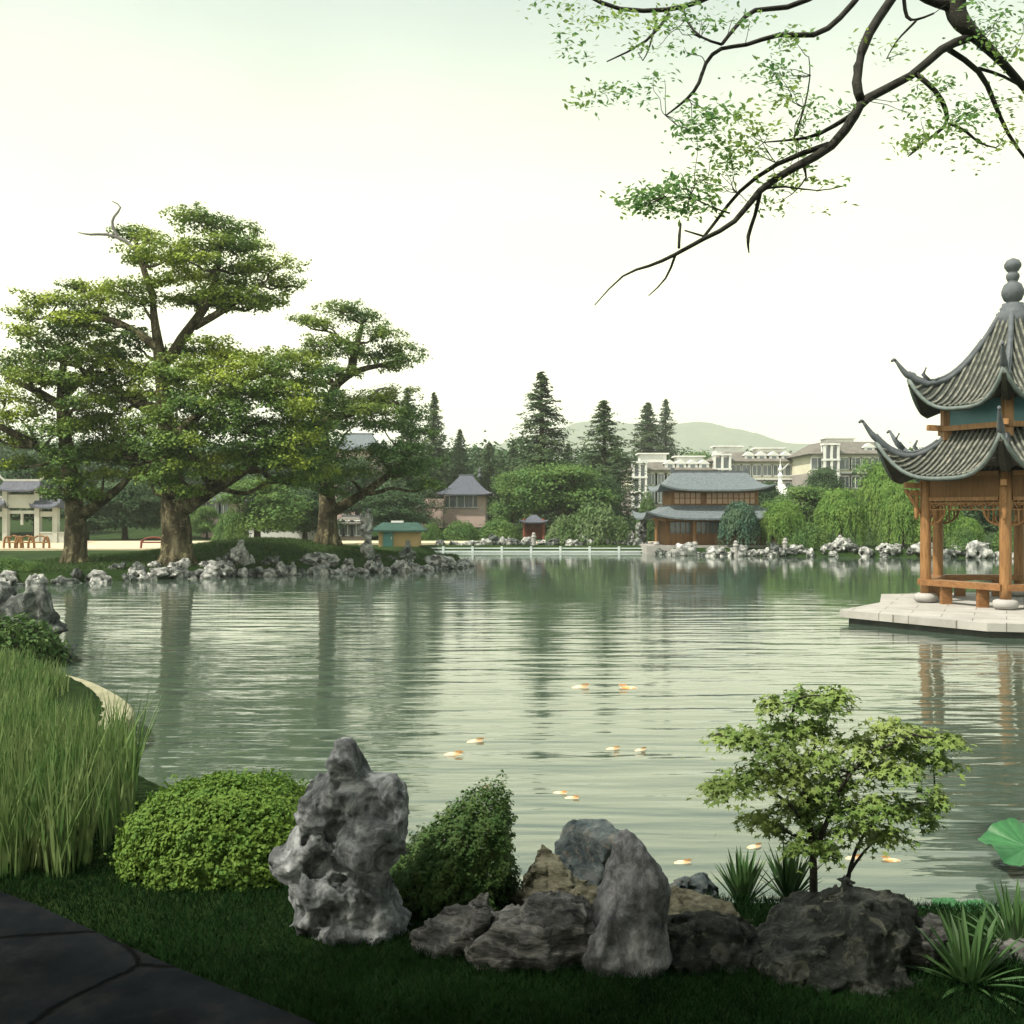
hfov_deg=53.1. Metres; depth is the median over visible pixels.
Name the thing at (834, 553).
shore rock
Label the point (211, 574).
shore rock
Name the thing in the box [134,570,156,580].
shore rock
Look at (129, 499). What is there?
broadleaf tree
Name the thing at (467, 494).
villa
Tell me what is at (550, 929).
streaked rock
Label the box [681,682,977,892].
maple tree
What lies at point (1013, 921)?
spiky plant
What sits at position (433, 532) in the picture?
shrub
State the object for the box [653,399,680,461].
conifer tree
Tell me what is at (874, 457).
window
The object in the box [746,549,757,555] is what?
shore rock
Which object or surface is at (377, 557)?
shore rock
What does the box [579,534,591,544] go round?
shore rock
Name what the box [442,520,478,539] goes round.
shrub
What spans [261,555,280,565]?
shore rock
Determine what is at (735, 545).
bollard
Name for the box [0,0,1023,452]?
sky
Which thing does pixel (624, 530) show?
shrub
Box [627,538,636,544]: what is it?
shore rock
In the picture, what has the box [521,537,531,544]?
shore rock
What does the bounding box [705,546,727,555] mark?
shore rock
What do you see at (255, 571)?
shore rock
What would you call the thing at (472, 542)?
shore rock
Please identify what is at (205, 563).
shore rock
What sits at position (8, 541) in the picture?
bench
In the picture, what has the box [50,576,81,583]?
shore rock
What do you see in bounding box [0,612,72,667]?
shrub
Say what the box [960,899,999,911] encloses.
lily pad
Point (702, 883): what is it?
rock
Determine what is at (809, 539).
shrub
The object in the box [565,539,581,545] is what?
shore rock
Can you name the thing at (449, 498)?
window
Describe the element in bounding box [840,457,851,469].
window
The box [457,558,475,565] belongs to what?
shore rock
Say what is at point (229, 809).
clipped bush
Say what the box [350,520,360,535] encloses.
window
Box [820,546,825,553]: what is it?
shore rock
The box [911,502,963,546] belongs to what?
willow tree
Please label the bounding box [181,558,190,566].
shore rock
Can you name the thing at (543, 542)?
shore rock
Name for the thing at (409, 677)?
pond water
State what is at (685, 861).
koi fish
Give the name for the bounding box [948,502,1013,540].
broadleaf tree
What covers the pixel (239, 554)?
standing stone
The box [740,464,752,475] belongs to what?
window
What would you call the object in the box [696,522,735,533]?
window
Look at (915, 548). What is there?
shore rock
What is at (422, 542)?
path
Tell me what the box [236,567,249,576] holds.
shore rock
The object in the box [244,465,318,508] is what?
broadleaf tree
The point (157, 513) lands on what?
broadleaf tree
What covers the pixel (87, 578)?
shore rock
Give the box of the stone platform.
[840,592,1023,637]
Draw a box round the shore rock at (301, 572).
[294,569,309,574]
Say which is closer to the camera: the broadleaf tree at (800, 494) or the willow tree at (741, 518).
the willow tree at (741, 518)
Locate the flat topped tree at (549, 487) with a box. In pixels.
[502,459,622,528]
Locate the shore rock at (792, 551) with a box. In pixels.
[785,547,797,554]
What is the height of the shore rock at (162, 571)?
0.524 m
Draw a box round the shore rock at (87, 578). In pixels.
[84,573,91,582]
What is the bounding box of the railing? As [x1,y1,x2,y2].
[432,546,641,552]
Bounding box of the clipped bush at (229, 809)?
[104,767,309,893]
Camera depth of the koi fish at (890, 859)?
8.81 m
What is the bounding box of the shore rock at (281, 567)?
[274,561,296,574]
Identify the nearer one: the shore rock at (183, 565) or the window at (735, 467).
the shore rock at (183, 565)
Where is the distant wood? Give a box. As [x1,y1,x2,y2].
[0,429,1012,518]
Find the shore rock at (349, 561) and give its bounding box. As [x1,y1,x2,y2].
[343,558,353,563]
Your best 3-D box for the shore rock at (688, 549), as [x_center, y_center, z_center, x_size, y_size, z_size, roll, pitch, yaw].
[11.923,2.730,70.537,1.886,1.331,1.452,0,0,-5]
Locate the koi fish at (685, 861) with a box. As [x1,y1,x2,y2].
[674,859,692,863]
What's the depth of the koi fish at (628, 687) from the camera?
17.45 m
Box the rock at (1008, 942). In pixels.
[990,938,1023,964]
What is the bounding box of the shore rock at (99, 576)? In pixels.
[89,569,112,582]
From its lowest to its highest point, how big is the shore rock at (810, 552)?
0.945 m
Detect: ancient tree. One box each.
[0,201,342,565]
[0,318,149,563]
[278,298,449,545]
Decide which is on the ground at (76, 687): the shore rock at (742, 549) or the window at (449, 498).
the shore rock at (742, 549)
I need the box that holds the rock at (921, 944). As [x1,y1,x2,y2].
[906,913,949,970]
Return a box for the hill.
[468,421,809,463]
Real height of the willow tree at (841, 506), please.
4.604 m
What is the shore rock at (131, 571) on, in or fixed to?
on the ground at (76, 687)
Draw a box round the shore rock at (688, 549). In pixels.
[671,542,696,555]
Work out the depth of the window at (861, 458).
158.91 m
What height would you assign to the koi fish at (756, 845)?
0.095 m
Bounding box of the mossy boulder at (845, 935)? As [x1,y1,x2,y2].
[750,875,923,997]
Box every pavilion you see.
[520,515,547,539]
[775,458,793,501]
[858,258,1023,609]
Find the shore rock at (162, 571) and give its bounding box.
[149,567,179,576]
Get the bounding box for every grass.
[0,536,458,573]
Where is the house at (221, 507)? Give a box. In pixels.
[201,492,254,537]
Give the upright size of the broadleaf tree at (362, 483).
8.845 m
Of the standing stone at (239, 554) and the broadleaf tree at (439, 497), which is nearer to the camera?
the standing stone at (239, 554)
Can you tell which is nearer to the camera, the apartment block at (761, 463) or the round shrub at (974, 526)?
the round shrub at (974, 526)
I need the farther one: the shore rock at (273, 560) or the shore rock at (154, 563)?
the shore rock at (273, 560)
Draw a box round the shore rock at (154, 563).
[147,561,160,567]
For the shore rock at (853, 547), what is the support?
on the ground at (76, 687)
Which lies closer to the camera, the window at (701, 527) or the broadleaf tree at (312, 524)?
the window at (701, 527)
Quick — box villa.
[418,467,493,527]
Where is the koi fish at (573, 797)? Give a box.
[565,795,579,798]
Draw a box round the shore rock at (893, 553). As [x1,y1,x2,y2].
[891,544,903,555]
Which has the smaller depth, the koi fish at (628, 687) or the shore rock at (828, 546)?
the koi fish at (628, 687)
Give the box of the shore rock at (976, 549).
[965,540,995,557]
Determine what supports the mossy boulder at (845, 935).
on the ground at (76, 687)
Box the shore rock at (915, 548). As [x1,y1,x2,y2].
[910,542,932,556]
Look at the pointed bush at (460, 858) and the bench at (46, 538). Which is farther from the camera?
the bench at (46, 538)
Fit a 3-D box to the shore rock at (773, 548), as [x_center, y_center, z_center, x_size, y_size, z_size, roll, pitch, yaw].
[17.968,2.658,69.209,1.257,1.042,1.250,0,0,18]
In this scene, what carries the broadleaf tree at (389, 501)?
on the ground at (76, 687)
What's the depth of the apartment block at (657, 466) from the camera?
165.00 m
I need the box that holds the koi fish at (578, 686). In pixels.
[571,684,588,687]
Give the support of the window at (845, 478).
in the apartment block at (830, 451)
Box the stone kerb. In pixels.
[66,675,135,743]
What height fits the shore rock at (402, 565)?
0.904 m
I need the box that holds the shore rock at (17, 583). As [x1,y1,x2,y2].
[11,581,25,585]
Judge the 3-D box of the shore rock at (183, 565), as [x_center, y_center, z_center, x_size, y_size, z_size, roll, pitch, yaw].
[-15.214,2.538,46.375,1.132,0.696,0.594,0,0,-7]
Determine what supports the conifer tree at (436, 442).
on the ground at (76, 687)
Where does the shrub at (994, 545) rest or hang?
on the ground at (76, 687)
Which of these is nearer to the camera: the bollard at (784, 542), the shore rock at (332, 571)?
the shore rock at (332, 571)
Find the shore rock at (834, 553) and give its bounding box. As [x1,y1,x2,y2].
[828,550,838,556]
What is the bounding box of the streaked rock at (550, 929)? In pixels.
[464,890,595,974]
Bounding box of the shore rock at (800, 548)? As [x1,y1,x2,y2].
[788,544,806,552]
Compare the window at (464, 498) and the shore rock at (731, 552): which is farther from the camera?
the window at (464, 498)
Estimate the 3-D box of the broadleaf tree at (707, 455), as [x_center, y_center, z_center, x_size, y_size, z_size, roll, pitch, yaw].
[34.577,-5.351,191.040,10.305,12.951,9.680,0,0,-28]
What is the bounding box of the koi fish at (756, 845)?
[747,843,761,848]
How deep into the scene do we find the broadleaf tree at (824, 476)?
119.03 m
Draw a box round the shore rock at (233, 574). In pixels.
[222,567,240,576]
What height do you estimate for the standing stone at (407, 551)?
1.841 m
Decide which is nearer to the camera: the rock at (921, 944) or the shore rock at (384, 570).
the rock at (921, 944)
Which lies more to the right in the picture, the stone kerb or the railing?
the railing
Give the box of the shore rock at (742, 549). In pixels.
[737,545,747,555]
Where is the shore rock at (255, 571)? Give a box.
[248,566,265,575]
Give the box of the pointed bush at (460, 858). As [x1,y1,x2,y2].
[390,770,521,918]
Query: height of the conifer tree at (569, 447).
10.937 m
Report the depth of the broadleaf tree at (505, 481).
103.22 m
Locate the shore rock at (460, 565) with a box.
[456,562,466,567]
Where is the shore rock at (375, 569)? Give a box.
[368,566,378,572]
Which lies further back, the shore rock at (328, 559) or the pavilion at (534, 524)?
the pavilion at (534, 524)
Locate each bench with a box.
[2,535,21,547]
[16,535,33,547]
[28,535,50,547]
[140,536,160,547]
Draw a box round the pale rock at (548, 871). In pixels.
[510,844,579,905]
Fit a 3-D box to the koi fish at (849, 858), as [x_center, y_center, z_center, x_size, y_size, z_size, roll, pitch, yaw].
[3.027,3.016,8.867,0.315,0.095,0.162,0,0,10]
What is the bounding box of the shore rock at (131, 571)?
[127,567,135,580]
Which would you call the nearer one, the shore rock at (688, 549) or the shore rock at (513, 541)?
the shore rock at (688, 549)
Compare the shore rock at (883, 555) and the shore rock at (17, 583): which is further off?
the shore rock at (883, 555)
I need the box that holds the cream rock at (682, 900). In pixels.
[668,886,756,928]
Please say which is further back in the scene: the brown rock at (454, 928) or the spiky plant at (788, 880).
the spiky plant at (788, 880)
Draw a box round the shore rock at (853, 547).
[846,543,858,552]
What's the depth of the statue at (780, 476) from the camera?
111.77 m
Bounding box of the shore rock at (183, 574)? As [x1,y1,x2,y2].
[172,567,197,578]
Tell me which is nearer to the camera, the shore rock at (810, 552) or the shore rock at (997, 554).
the shore rock at (997, 554)
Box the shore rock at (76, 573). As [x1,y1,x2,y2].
[70,568,82,577]
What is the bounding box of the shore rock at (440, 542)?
[435,539,445,544]
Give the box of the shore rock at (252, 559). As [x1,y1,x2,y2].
[250,554,255,563]
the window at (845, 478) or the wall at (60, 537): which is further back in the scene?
the window at (845, 478)
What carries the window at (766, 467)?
in the apartment block at (761, 463)
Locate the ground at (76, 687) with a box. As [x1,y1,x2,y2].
[0,513,1023,1023]
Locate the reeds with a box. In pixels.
[0,645,164,878]
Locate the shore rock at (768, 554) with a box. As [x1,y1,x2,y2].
[761,547,782,556]
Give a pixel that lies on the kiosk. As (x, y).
(395, 533)
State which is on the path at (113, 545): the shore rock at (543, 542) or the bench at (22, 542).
the bench at (22, 542)
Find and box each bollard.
[531,532,535,544]
[733,540,738,555]
[782,538,787,547]
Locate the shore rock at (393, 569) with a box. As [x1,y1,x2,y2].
[390,567,399,571]
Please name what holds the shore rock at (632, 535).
on the ground at (76, 687)
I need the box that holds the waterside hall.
[632,468,781,553]
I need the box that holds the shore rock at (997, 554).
[993,551,998,558]
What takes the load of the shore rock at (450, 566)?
on the ground at (76, 687)
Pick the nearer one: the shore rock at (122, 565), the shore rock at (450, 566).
the shore rock at (122, 565)
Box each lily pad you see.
[931,897,965,909]
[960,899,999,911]
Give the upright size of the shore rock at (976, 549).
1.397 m
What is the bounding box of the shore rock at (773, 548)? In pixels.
[769,544,787,555]
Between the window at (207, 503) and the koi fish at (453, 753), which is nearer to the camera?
the koi fish at (453, 753)
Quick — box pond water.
[13,553,1023,906]
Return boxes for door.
[383,532,392,546]
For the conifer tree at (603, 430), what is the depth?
109.39 m
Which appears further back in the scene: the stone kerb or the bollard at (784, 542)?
the bollard at (784, 542)
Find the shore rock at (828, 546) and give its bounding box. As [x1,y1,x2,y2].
[823,543,833,550]
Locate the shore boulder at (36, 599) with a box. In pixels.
[0,581,77,663]
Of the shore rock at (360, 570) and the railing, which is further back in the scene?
the railing
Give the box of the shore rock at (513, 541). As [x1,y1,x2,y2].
[507,538,524,544]
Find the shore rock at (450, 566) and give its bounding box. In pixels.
[440,564,456,568]
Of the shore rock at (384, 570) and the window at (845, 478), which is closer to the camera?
the shore rock at (384, 570)
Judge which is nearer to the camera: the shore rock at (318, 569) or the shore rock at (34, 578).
the shore rock at (34, 578)
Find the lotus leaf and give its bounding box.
[978,818,1023,865]
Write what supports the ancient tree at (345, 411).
on the ground at (76, 687)
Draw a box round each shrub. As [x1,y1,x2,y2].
[0,556,26,571]
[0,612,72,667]
[18,560,48,571]
[210,507,250,540]
[421,522,444,539]
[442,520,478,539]
[478,518,521,539]
[544,514,580,544]
[565,499,623,544]
[604,515,632,544]
[635,491,655,541]
[787,521,829,548]
[946,525,976,550]
[949,516,986,542]
[990,526,1013,549]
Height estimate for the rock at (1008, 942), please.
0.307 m
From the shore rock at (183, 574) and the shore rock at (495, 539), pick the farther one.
the shore rock at (495, 539)
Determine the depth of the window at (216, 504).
97.92 m
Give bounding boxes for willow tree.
[717,500,762,546]
[758,499,806,547]
[813,487,868,546]
[850,458,919,544]
[876,483,919,547]
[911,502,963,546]
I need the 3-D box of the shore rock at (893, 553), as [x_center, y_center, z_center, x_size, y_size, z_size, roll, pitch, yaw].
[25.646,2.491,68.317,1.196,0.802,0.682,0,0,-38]
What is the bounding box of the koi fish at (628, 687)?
[618,684,636,688]
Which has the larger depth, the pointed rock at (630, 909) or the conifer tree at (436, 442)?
the conifer tree at (436, 442)
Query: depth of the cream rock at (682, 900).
6.38 m
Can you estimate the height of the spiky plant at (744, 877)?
0.486 m
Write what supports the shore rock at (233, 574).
on the ground at (76, 687)
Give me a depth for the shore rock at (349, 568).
50.36 m
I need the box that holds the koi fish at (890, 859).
[881,856,900,861]
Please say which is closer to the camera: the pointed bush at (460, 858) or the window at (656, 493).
the pointed bush at (460, 858)
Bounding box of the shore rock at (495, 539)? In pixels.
[488,534,501,544]
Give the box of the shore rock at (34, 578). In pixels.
[25,573,48,585]
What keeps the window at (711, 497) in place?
in the waterside hall
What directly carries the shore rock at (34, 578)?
on the ground at (76, 687)
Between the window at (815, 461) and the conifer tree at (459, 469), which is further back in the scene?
the window at (815, 461)
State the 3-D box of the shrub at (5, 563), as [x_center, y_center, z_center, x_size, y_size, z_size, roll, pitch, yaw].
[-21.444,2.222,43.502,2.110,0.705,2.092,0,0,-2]
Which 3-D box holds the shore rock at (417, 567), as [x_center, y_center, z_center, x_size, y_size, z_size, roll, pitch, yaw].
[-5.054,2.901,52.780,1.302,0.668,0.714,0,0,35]
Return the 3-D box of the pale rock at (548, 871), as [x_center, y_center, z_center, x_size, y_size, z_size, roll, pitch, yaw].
[0.238,2.506,6.591,0.480,0.668,0.358,0,0,24]
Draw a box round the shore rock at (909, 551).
[906,547,913,554]
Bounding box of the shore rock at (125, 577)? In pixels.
[121,573,137,580]
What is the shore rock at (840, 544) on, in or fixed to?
on the ground at (76, 687)
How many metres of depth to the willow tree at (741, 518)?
70.59 m
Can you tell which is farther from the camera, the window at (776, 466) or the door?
the window at (776, 466)
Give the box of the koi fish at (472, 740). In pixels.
[467,738,483,742]
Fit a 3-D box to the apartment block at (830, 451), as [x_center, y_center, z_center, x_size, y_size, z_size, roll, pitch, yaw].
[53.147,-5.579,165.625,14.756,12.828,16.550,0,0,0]
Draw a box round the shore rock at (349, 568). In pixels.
[340,564,356,572]
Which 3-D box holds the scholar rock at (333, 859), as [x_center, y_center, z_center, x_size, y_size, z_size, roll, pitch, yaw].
[-1.007,2.000,6.222,0.915,1.259,0.632,0,0,0]
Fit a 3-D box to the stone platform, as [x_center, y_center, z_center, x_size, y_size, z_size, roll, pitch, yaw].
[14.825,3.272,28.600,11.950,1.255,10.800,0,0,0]
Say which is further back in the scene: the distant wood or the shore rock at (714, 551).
the distant wood
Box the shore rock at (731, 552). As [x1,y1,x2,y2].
[727,547,734,555]
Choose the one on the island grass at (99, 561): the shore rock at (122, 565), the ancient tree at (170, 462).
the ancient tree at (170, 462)
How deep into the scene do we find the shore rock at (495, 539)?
78.13 m
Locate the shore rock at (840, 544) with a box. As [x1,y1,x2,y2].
[831,537,851,551]
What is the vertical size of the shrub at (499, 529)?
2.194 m
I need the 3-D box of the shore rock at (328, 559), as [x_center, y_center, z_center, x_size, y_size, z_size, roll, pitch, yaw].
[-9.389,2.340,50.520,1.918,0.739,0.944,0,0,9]
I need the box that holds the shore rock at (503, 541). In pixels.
[499,536,509,544]
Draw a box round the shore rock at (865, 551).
[858,546,873,556]
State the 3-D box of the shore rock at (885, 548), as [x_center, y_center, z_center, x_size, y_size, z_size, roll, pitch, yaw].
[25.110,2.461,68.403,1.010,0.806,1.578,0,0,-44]
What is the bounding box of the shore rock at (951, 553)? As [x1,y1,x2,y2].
[943,548,956,557]
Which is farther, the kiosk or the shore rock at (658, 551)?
the kiosk
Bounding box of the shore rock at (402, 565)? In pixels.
[390,559,412,570]
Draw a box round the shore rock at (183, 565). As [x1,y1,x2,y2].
[167,560,188,569]
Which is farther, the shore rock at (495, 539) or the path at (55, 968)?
the shore rock at (495, 539)
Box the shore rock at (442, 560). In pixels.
[424,554,456,566]
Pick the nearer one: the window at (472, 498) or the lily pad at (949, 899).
the lily pad at (949, 899)
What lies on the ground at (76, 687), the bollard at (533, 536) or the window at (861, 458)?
the bollard at (533, 536)
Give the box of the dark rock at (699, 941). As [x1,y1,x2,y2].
[667,910,762,975]
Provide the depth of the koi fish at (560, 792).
10.92 m
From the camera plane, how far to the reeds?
8.04 m
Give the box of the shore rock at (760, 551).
[757,549,764,554]
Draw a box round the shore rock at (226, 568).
[204,560,235,575]
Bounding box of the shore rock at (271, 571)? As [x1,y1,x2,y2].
[257,567,276,575]
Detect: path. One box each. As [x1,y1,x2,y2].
[0,541,363,550]
[0,892,314,1023]
[358,541,650,544]
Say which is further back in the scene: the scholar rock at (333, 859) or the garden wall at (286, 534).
the garden wall at (286, 534)
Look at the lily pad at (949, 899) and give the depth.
7.81 m
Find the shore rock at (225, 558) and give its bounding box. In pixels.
[216,552,234,564]
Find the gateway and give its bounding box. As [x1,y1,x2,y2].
[0,475,64,542]
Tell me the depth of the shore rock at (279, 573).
48.33 m
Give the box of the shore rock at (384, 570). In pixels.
[378,567,390,572]
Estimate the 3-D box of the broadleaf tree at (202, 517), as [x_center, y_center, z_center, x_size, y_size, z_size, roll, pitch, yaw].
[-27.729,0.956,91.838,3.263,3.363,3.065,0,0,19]
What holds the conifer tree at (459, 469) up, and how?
on the ground at (76, 687)
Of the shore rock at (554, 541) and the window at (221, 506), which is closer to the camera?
the shore rock at (554, 541)
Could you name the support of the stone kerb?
on the ground at (76, 687)
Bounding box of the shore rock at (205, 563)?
[198,560,213,566]
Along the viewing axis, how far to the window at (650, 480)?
164.91 m
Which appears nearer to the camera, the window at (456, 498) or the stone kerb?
the stone kerb
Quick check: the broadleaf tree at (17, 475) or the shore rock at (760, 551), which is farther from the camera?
the broadleaf tree at (17, 475)
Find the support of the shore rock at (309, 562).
on the ground at (76, 687)
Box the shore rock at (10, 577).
[0,570,17,584]
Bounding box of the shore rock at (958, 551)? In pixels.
[949,542,965,554]
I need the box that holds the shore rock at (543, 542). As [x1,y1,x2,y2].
[536,539,545,544]
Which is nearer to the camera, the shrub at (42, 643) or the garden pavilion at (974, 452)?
the shrub at (42, 643)
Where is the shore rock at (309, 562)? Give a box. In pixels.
[298,558,316,565]
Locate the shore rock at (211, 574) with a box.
[198,570,219,578]
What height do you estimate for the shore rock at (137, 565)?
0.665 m
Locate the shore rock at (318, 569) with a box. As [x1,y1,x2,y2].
[306,565,329,574]
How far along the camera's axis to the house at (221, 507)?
97.92 m
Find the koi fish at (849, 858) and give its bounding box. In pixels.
[845,854,859,859]
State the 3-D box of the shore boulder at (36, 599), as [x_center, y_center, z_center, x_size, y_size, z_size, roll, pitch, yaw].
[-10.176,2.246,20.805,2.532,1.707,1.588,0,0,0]
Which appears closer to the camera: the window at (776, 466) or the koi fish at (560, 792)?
the koi fish at (560, 792)
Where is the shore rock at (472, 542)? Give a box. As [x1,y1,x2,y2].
[466,540,481,544]
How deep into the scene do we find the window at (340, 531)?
92.92 m
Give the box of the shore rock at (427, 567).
[422,564,434,569]
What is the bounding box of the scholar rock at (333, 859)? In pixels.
[268,737,413,946]
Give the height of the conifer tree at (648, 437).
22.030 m
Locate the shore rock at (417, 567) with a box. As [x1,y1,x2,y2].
[407,562,422,570]
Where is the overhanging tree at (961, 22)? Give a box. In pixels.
[525,0,1023,304]
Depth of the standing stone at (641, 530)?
76.58 m
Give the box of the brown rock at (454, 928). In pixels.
[409,892,493,958]
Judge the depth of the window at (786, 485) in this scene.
170.90 m
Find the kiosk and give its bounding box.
[372,521,427,546]
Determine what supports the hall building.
on the ground at (76, 687)
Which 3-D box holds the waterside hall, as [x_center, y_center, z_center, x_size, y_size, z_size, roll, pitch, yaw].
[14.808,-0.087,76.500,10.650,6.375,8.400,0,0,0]
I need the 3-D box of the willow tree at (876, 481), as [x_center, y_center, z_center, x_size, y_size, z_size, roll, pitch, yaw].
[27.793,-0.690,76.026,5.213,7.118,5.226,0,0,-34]
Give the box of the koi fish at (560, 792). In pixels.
[553,790,567,793]
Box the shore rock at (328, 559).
[303,552,339,566]
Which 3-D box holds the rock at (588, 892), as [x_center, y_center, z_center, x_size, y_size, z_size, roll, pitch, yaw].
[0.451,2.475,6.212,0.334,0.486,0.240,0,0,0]
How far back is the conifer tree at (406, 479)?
111.63 m
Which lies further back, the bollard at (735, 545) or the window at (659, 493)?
the window at (659, 493)
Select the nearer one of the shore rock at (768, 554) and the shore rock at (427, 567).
the shore rock at (427, 567)
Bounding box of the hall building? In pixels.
[331,433,384,518]
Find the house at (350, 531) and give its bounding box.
[337,515,374,539]
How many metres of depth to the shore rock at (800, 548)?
69.20 m
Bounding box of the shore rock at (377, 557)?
[368,554,380,562]
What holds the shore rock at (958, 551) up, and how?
on the ground at (76, 687)
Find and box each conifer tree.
[375,387,456,527]
[420,392,456,498]
[447,429,488,515]
[474,442,507,519]
[476,371,582,529]
[498,439,521,496]
[545,400,657,529]
[548,443,577,515]
[613,402,672,488]
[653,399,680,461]
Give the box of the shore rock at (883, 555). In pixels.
[879,553,888,556]
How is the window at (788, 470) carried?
in the apartment block at (761, 463)
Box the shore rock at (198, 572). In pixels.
[188,569,203,577]
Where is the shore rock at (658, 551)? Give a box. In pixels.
[655,548,666,554]
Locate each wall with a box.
[39,532,63,542]
[242,529,315,539]
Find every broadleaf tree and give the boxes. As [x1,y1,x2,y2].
[0,459,98,533]
[60,497,113,540]
[64,479,160,539]
[134,489,199,532]
[190,505,220,539]
[205,476,318,537]
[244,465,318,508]
[279,487,348,539]
[333,455,385,517]
[349,483,440,527]
[400,450,451,498]
[482,468,546,526]
[506,458,570,512]
[568,474,626,518]
[682,450,711,459]
[758,479,786,539]
[762,483,836,533]
[802,465,846,514]
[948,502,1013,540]
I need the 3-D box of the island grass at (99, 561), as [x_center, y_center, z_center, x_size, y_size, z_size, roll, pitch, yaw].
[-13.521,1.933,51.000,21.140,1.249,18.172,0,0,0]
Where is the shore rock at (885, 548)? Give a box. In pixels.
[875,543,900,552]
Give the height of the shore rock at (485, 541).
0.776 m
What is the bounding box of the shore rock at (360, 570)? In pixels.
[355,567,369,572]
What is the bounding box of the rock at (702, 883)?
[669,872,718,898]
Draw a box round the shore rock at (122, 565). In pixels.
[108,562,126,568]
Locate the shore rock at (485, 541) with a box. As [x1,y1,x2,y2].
[480,538,492,544]
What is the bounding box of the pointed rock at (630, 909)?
[580,829,672,978]
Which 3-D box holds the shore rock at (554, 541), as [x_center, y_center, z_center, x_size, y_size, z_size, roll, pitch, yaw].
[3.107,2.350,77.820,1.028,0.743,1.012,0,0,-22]
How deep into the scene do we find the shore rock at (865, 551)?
68.08 m
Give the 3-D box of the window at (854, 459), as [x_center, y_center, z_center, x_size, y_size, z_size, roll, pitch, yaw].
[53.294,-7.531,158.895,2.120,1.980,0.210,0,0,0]
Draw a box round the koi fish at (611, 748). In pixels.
[606,746,619,749]
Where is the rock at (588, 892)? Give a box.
[569,879,597,906]
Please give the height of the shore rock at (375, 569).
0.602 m
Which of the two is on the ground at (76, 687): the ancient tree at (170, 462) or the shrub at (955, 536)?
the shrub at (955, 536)
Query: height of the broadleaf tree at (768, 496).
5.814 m
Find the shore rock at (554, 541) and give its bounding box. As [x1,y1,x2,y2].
[545,538,559,544]
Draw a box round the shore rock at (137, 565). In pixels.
[131,561,147,572]
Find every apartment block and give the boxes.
[617,453,717,514]
[706,446,792,504]
[786,437,880,503]
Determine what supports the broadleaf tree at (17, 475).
on the ground at (76, 687)
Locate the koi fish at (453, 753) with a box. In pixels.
[444,751,463,754]
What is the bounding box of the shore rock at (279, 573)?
[277,571,288,575]
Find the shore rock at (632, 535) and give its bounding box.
[625,532,635,540]
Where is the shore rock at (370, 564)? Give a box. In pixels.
[364,560,382,568]
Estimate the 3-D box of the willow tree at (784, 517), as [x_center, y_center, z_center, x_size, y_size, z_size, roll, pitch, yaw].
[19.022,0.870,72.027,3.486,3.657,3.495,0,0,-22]
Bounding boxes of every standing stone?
[230,540,250,565]
[358,508,374,558]
[399,540,415,561]
[635,520,648,545]
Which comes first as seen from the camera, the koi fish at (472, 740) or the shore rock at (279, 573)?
the koi fish at (472, 740)
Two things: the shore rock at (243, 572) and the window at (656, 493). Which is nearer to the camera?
the shore rock at (243, 572)
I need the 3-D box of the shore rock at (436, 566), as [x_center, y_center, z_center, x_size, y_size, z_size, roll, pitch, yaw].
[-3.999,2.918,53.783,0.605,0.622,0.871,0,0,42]
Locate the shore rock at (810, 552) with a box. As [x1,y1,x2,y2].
[806,547,814,556]
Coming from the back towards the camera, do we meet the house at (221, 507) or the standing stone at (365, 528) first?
the house at (221, 507)
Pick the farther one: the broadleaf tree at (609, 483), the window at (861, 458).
the window at (861, 458)
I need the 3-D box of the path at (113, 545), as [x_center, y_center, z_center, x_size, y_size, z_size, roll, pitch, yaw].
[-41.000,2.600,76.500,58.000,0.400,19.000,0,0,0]
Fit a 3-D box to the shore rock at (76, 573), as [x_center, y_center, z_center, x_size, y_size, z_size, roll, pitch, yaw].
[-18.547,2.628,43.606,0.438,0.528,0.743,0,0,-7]
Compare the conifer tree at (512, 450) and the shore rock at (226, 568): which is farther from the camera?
the conifer tree at (512, 450)
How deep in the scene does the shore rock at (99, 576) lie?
43.44 m
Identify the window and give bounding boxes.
[203,501,211,514]
[210,501,220,512]
[219,501,228,513]
[338,520,342,535]
[342,520,353,535]
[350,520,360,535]
[445,495,453,507]
[452,495,460,507]
[461,495,467,507]
[468,495,477,507]
[647,473,657,484]
[647,491,657,502]
[654,473,667,484]
[654,492,661,502]
[670,522,690,533]
[674,492,701,503]
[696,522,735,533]
[706,492,755,503]
[731,464,741,470]
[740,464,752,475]
[750,464,762,475]
[761,464,773,475]
[771,464,783,475]
[784,464,791,475]
[784,482,791,487]
[811,457,820,469]
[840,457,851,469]
[840,476,851,488]
[849,457,859,469]
[849,476,859,488]
[860,457,873,469]
[871,457,880,464]
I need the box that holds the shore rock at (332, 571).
[327,569,341,573]
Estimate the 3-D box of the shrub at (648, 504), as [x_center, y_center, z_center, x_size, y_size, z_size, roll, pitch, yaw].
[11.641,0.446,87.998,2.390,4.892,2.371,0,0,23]
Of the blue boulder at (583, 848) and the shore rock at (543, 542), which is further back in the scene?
the shore rock at (543, 542)
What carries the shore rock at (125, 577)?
on the ground at (76, 687)
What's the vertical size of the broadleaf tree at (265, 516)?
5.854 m
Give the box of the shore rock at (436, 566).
[428,562,442,569]
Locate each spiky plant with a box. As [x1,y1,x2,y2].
[713,845,777,902]
[759,844,823,897]
[904,903,1023,1012]
[949,878,1023,950]
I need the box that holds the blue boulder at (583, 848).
[554,819,619,885]
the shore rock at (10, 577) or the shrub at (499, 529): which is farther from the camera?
the shrub at (499, 529)
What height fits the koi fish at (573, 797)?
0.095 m

